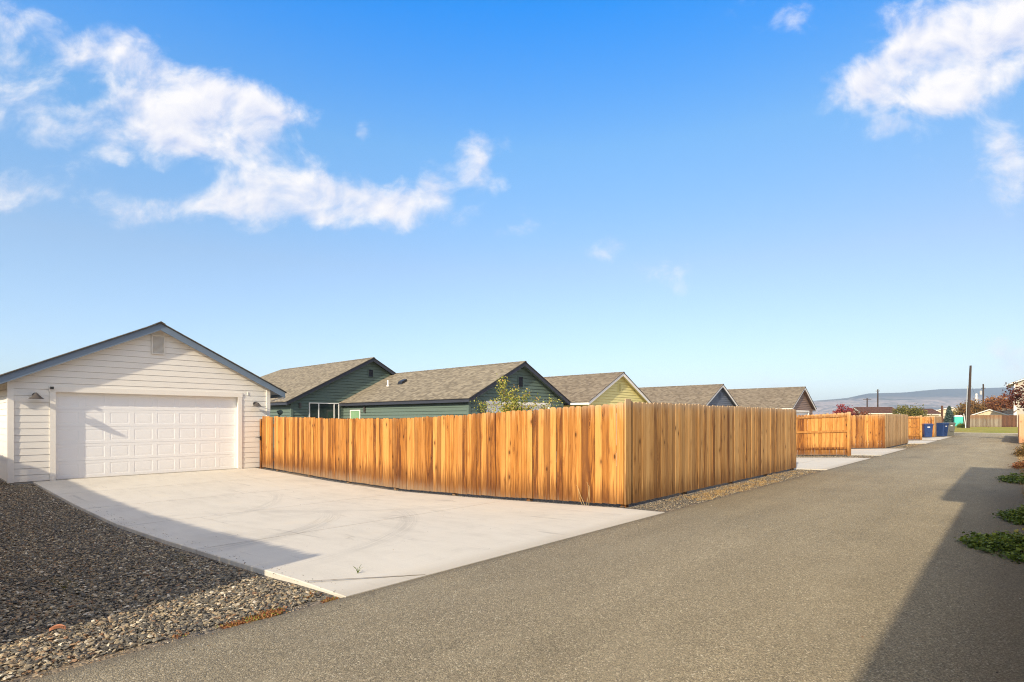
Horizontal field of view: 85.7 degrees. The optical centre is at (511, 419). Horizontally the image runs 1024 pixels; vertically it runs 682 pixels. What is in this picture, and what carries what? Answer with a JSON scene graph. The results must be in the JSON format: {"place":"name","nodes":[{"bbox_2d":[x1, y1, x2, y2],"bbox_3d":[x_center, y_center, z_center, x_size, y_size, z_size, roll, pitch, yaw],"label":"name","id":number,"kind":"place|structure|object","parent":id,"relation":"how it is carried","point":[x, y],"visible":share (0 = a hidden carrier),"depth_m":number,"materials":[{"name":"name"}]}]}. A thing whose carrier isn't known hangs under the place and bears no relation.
{"place":"outdoors","nodes":[
{"label":"outdoors","id":0,"kind":"place"},
{"bbox_2d":[33,468,664,597],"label":"driveway","id":1,"kind":"structure","parent":0,"point":[261,521],"depth_m":8.68,"materials":[{"name":"concrete"}]},
{"bbox_2d":[0,432,1020,681],"bbox_3d":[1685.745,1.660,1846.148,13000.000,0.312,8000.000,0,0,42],"label":"ground","id":2,"kind":"structure","parent":0,"point":[83,661],"depth_m":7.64,"materials":[{"name":"grey gravel"}]},
{"bbox_2d":[49,624,65,630],"bbox_3d":[-3.240,1.484,3.939,0.095,0.042,0.032,7,-4,-32],"label":"fallen leaf","id":3,"kind":"object","parent":2,"relation":"on","point":[57,626],"visible":1,"depth_m":3.94,"materials":[{"name":"plant"}]},
{"bbox_2d":[0,321,286,484],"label":"garage","id":4,"kind":"structure","parent":2,"relation":"on","point":[160,397],"depth_m":16.63,"materials":[{"name":"beige"}]},
{"bbox_2d":[56,392,236,478],"bbox_3d":[-11.098,0.452,17.149,0.062,2.461,4.860,0,0,42],"label":"garage door","id":5,"kind":"structure","parent":4,"relation":"in","point":[133,434],"depth_m":16.88,"materials":[{"name":"white paint"}]},
{"bbox_2d":[172,591,338,638],"bbox_3d":[-2.291,1.493,3.913,0.459,0.050,2.163,0,0,42],"label":"stonecrop","id":6,"kind":"object","parent":2,"relation":"on","point":[272,612],"visible":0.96,"depth_m":4.18,"materials":[{"name":"brown plant"}]},
{"bbox_2d":[256,416,273,468],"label":"wooden gate","id":7,"kind":"structure","parent":2,"relation":"on","point":[266,444],"depth_m":19.01,"materials":[{"name":"orange wood"}]},
{"bbox_2d":[44,493,496,594],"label":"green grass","id":8,"kind":"structure","parent":2,"relation":"on","point":[170,559],"depth_m":5.58,"materials":[{"name":"green plant"}]},
{"bbox_2d":[261,357,570,446],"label":"green house","id":9,"kind":"structure","parent":2,"relation":"on","point":[371,387],"depth_m":32.13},
{"bbox_2d":[309,402,338,418],"bbox_3d":[-11.377,0.065,33.477,0.050,2.190,1.980,0,0,42],"label":"window frame","id":10,"kind":"structure","parent":9,"relation":"in","point":[317,410],"depth_m":33.50,"materials":[{"name":"white plastic"}]},
{"bbox_2d":[350,410,360,418],"bbox_3d":[-9.513,-0.045,33.502,1.110,1.110,0.050,0,0,42],"label":"window frame","id":11,"kind":"structure","parent":9,"relation":"in","point":[355,414],"depth_m":33.50,"materials":[{"name":"white plastic"}]},
{"bbox_2d":[488,404,546,412],"bbox_3d":[0.311,0.452,29.643,0.062,2.521,4.900,0,0,42],"label":"garage door","id":12,"kind":"structure","parent":9,"relation":"in","point":[491,405],"depth_m":28.60,"materials":[{"name":"white paint"}]},
{"bbox_2d":[274,403,628,507],"bbox_3d":[-2.987,0.836,14.123,13.482,2.268,0.161,0,0,42],"label":"wooden fence","id":13,"kind":"object","parent":2,"relation":"on","point":[554,453],"visible":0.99,"depth_m":12.02,"materials":[{"name":"orange wood"}]},
{"bbox_2d":[470,376,562,412],"bbox_3d":[0.198,-0.082,22.035,3.696,3.745,1.377,0,0,-9],"label":"sapling","id":14,"kind":"object","parent":2,"relation":"on","point":[511,406],"visible":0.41,"depth_m":21.89,"materials":[{"name":"green plant"}]},
{"bbox_2d":[544,372,651,406],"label":"yellow house","id":15,"kind":"structure","parent":2,"relation":"on","point":[601,389],"depth_m":36.76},
{"bbox_2d":[553,399,795,507],"bbox_3d":[4.739,0.675,13.727,1.623,2.070,10.036,0,0,42],"label":"wooden fence","id":16,"kind":"object","parent":2,"relation":"on","point":[671,448],"visible":0.98,"depth_m":11.69,"materials":[{"name":"brown wood"}]},
{"bbox_2d":[639,384,738,406],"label":"grey house","id":17,"kind":"structure","parent":2,"relation":"on","point":[714,394],"depth_m":49.88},
{"bbox_2d":[727,386,816,416],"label":"brown house","id":18,"kind":"structure","parent":2,"relation":"on","point":[799,400],"depth_m":53.25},
{"bbox_2d":[796,412,806,416],"bbox_3d":[27.632,0.476,53.039,0.062,2.471,4.900,0,0,42],"label":"garage door","id":19,"kind":"structure","parent":18,"relation":"in","point":[797,413],"depth_m":53.44,"materials":[{"name":"white paint"}]},
{"bbox_2d":[666,444,911,500],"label":"dry grass","id":20,"kind":"structure","parent":2,"relation":"on","point":[733,487],"depth_m":12.04,"materials":[{"name":"plant"}]},
{"bbox_2d":[796,412,850,455],"bbox_3d":[11.723,0.766,25.965,7.327,2.208,0.195,0,0,42],"label":"wooden fence","id":21,"kind":"object","parent":2,"relation":"on","point":[815,434],"visible":0.27,"depth_m":24.25,"materials":[{"name":"orange wood"}]},
{"bbox_2d":[797,414,884,448],"bbox_3d":[15.224,0.824,33.054,11.907,2.292,0.161,0,0,42],"label":"wooden fence","id":22,"kind":"object","parent":2,"relation":"on","point":[859,434],"visible":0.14,"depth_m":29.51,"materials":[{"name":"orange wood"}]},
{"bbox_2d":[853,410,870,415],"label":"shrub tree","id":23,"kind":"object","parent":2,"relation":"on","point":[862,413],"visible":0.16,"depth_m":101.12,"materials":[{"name":"brown plant"}]},
{"bbox_2d":[852,407,895,414],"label":"house","id":24,"kind":"structure","parent":2,"relation":"on","point":[879,410],"depth_m":118.47,"materials":[{"name":"beige"}]},
{"bbox_2d":[877,389,879,406],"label":"utility pole","id":25,"kind":"object","parent":2,"relation":"on","point":[877,398],"visible":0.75,"depth_m":139.89,"materials":[{"name":"brown wood"}]},
{"bbox_2d":[852,415,921,439],"bbox_3d":[28.454,0.749,44.338,7.233,2.167,0.195,0,0,42],"label":"wooden fence","id":26,"kind":"object","parent":2,"relation":"on","point":[911,428],"visible":0.16,"depth_m":42.32,"materials":[{"name":"orange wood"}]},
{"bbox_2d":[882,414,907,448],"bbox_3d":[22.363,0.693,32.120,0.161,2.043,8.397,0,0,42],"label":"wooden fence","id":27,"kind":"object","parent":2,"relation":"on","point":[896,429],"visible":0.96,"depth_m":31.67,"materials":[{"name":"beige wood"}]},
{"bbox_2d":[915,416,933,436],"bbox_3d":[33.134,0.832,50.527,8.798,2.276,0.161,0,0,42],"label":"wooden fence","id":28,"kind":"object","parent":2,"relation":"on","point":[929,419],"visible":0.09,"depth_m":47.77,"materials":[{"name":"orange wood"}]},
{"bbox_2d":[909,409,940,423],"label":"house","id":29,"kind":"structure","parent":2,"relation":"on","point":[933,412],"depth_m":117.80,"materials":[{"name":"beige"}]},
{"bbox_2d":[934,416,940,436],"bbox_3d":[38.290,0.698,49.726,0.161,2.042,5.920,0,0,42],"label":"wooden fence","id":30,"kind":"object","parent":2,"relation":"on","point":[937,419],"visible":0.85,"depth_m":48.03,"materials":[{"name":"beige wood"}]},
{"bbox_2d":[941,406,942,422],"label":"wooden post","id":31,"kind":"object","parent":2,"relation":"on","point":[941,414],"visible":0.61,"depth_m":109.92,"materials":[{"name":"orange wood"}]},
{"bbox_2d":[936,407,958,417],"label":"house","id":32,"kind":"structure","parent":2,"relation":"on","point":[944,410],"depth_m":142.02,"materials":[{"name":"beige"}]},
{"bbox_2d":[943,406,953,421],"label":"blue spruce","id":33,"kind":"object","parent":2,"relation":"on","point":[948,416],"visible":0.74,"depth_m":121.92,"materials":[{"name":"green plant"}]},
{"bbox_2d":[942,422,955,435],"bbox_3d":[39.977,0.863,50.607,0.770,1.235,0.972,0,0,2],"label":"wheelie bin","id":34,"kind":"object","parent":2,"relation":"on","point":[951,427],"visible":0.46,"depth_m":50.22,"materials":[{"name":"grey plastic"}]},
{"bbox_2d":[953,415,962,425],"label":"portable toilet","id":35,"kind":"object","parent":2,"relation":"on","point":[957,419],"visible":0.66,"depth_m":119.48,"materials":[{"name":"teal plastic"}]},
{"bbox_2d":[956,417,961,424],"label":"door","id":36,"kind":"structure","parent":35,"relation":"in","point":[958,419],"depth_m":119.39,"materials":[{"name":"teal plastic"}]},
{"bbox_2d":[953,404,965,422],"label":"autumn tree","id":37,"kind":"object","parent":2,"relation":"on","point":[954,411],"visible":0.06,"depth_m":133.41,"materials":[{"name":"brown plant"}]},
{"bbox_2d":[955,398,990,422],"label":"autumn tree","id":38,"kind":"object","parent":2,"relation":"on","point":[975,408],"visible":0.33,"depth_m":124.46,"materials":[{"name":"brown plant"}]},
{"bbox_2d":[979,384,983,400],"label":"utility pole","id":39,"kind":"object","parent":2,"relation":"on","point":[981,392],"visible":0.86,"depth_m":149.97,"materials":[{"name":"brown wood"}]},
{"bbox_2d":[971,409,1008,414],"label":"house","id":40,"kind":"structure","parent":2,"relation":"on","point":[989,412],"depth_m":117.17,"materials":[{"name":"beige"}]},
{"bbox_2d":[979,393,1013,411],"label":"russet tree","id":41,"kind":"object","parent":2,"relation":"on","point":[996,405],"visible":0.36,"depth_m":123.68,"materials":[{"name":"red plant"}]},
{"bbox_2d":[998,407,1013,414],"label":"house","id":42,"kind":"structure","parent":2,"relation":"on","point":[1008,411],"depth_m":121.95,"materials":[{"name":"beige"}]},
{"bbox_2d":[997,473,1023,482],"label":"weed clump","id":43,"kind":"object","parent":2,"relation":"on","point":[1011,478],"visible":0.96,"depth_m":13.15,"materials":[{"name":"green plant"}]},
{"bbox_2d":[1001,381,1023,412],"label":"maple tree","id":44,"kind":"object","parent":2,"relation":"on","point":[1015,395],"visible":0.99,"depth_m":39.27,"materials":[{"name":"red plant"}]},
{"bbox_2d":[1006,378,1023,426],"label":"two storey house","id":45,"kind":"structure","parent":2,"relation":"on","point":[1019,411],"depth_m":104.59,"materials":[{"name":"beige"}]},
{"bbox_2d":[1011,440,1023,456],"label":"weed clump","id":46,"kind":"object","parent":2,"relation":"on","point":[1020,451],"visible":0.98,"depth_m":22.54,"materials":[{"name":"brown plant"}]},
{"bbox_2d":[1019,414,1023,442],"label":"wooden fence","id":47,"kind":"object","parent":2,"relation":"on","point":[1021,427],"visible":0.88,"depth_m":34.01,"materials":[{"name":"brown wood"}]},
{"bbox_2d":[0,0,1023,400],"label":"sky","id":48,"kind":"structure","parent":0,"point":[826,197],"materials":[{"name":"blue"}]},
{"bbox_2d":[28,433,1023,681],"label":"road","id":49,"kind":"structure","parent":0,"point":[745,592],"depth_m":4.36,"materials":[{"name":"grey asphalt"}]},
{"bbox_2d":[955,528,1023,563],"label":"weed clump","id":50,"kind":"object","parent":49,"relation":"on","point":[1007,544],"visible":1,"depth_m":6.30,"materials":[{"name":"green plant"}]},
{"bbox_2d":[992,504,1023,524],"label":"weed clump","id":51,"kind":"object","parent":49,"relation":"on","point":[1015,516],"visible":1,"depth_m":8.13,"materials":[{"name":"green plant"}]},
{"bbox_2d":[1008,457,1023,470],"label":"weed clump","id":52,"kind":"object","parent":49,"relation":"on","point":[1018,464],"visible":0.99,"depth_m":16.80,"materials":[{"name":"brown plant"}]},
{"bbox_2d":[1014,443,1023,501],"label":"dry grass","id":53,"kind":"structure","parent":49,"relation":"on","point":[1021,457],"depth_m":15.42,"materials":[{"name":"plant"}]},
{"bbox_2d":[794,458,869,469],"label":"driveway","id":54,"kind":"structure","parent":0,"point":[816,463],"depth_m":19.23,"materials":[{"name":"concrete"}]},
{"bbox_2d":[797,448,903,455],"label":"driveway","id":55,"kind":"structure","parent":0,"point":[878,452],"depth_m":25.79,"materials":[{"name":"concrete"}]},
{"bbox_2d":[868,440,937,443],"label":"driveway","id":56,"kind":"structure","parent":0,"point":[920,442],"depth_m":37.53,"materials":[{"name":"concrete"}]},
{"bbox_2d":[868,437,948,440],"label":"driveway","id":57,"kind":"structure","parent":0,"point":[932,438],"depth_m":44.10,"materials":[{"name":"concrete"}]},
{"bbox_2d":[922,424,933,436],"bbox_3d":[35.527,0.902,47.231,0.690,1.155,0.902,0,0,22],"label":"wheelie bin","id":58,"kind":"object","parent":57,"relation":"on","point":[927,430],"visible":0.83,"depth_m":46.92,"materials":[{"name":"blue plastic"}]},
{"bbox_2d":[936,423,949,435],"bbox_3d":[37.732,0.873,48.578,0.790,1.215,1.002,0,0,-22],"label":"wheelie bin","id":59,"kind":"object","parent":57,"relation":"on","point":[941,429],"visible":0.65,"depth_m":48.24,"materials":[{"name":"blue plastic"}]},
{"bbox_2d":[813,387,1013,414],"bbox_3d":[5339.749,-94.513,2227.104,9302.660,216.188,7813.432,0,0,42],"label":"hills","id":60,"kind":"structure","parent":0,"point":[936,399],"depth_m":2751.90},
{"bbox_2d":[954,426,1017,432],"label":"lawn","id":61,"kind":"structure","parent":0,"point":[992,430],"depth_m":76.23,"materials":[{"name":"green plant"}]},
{"bbox_2d":[832,404,855,416],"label":"crimson tree","id":62,"kind":"object","parent":61,"relation":"on","point":[843,410],"visible":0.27,"depth_m":99.56,"materials":[{"name":"red plant"}]},
{"bbox_2d":[892,403,931,420],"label":"olive tree","id":63,"kind":"object","parent":61,"relation":"on","point":[916,411],"visible":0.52,"depth_m":103.75,"materials":[{"name":"green plant"}]},
{"bbox_2d":[956,423,964,427],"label":"green bush","id":64,"kind":"object","parent":61,"relation":"on","point":[960,425],"visible":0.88,"depth_m":96.19,"materials":[{"name":"green plant"}]},
{"bbox_2d":[966,365,987,427],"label":"utility pole","id":65,"kind":"object","parent":61,"relation":"on","point":[969,386],"visible":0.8,"depth_m":92.76,"materials":[{"name":"brown wood"}]},
{"bbox_2d":[966,415,1001,426],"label":"wooden fence","id":66,"kind":"object","parent":61,"relation":"on","point":[989,420],"visible":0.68,"depth_m":105.06,"materials":[{"name":"grey wood"}]},
{"bbox_2d":[1002,415,1016,426],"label":"wooden fence","id":67,"kind":"object","parent":61,"relation":"on","point":[1009,420],"visible":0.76,"depth_m":104.61,"materials":[{"name":"orange wood"}]}
]}

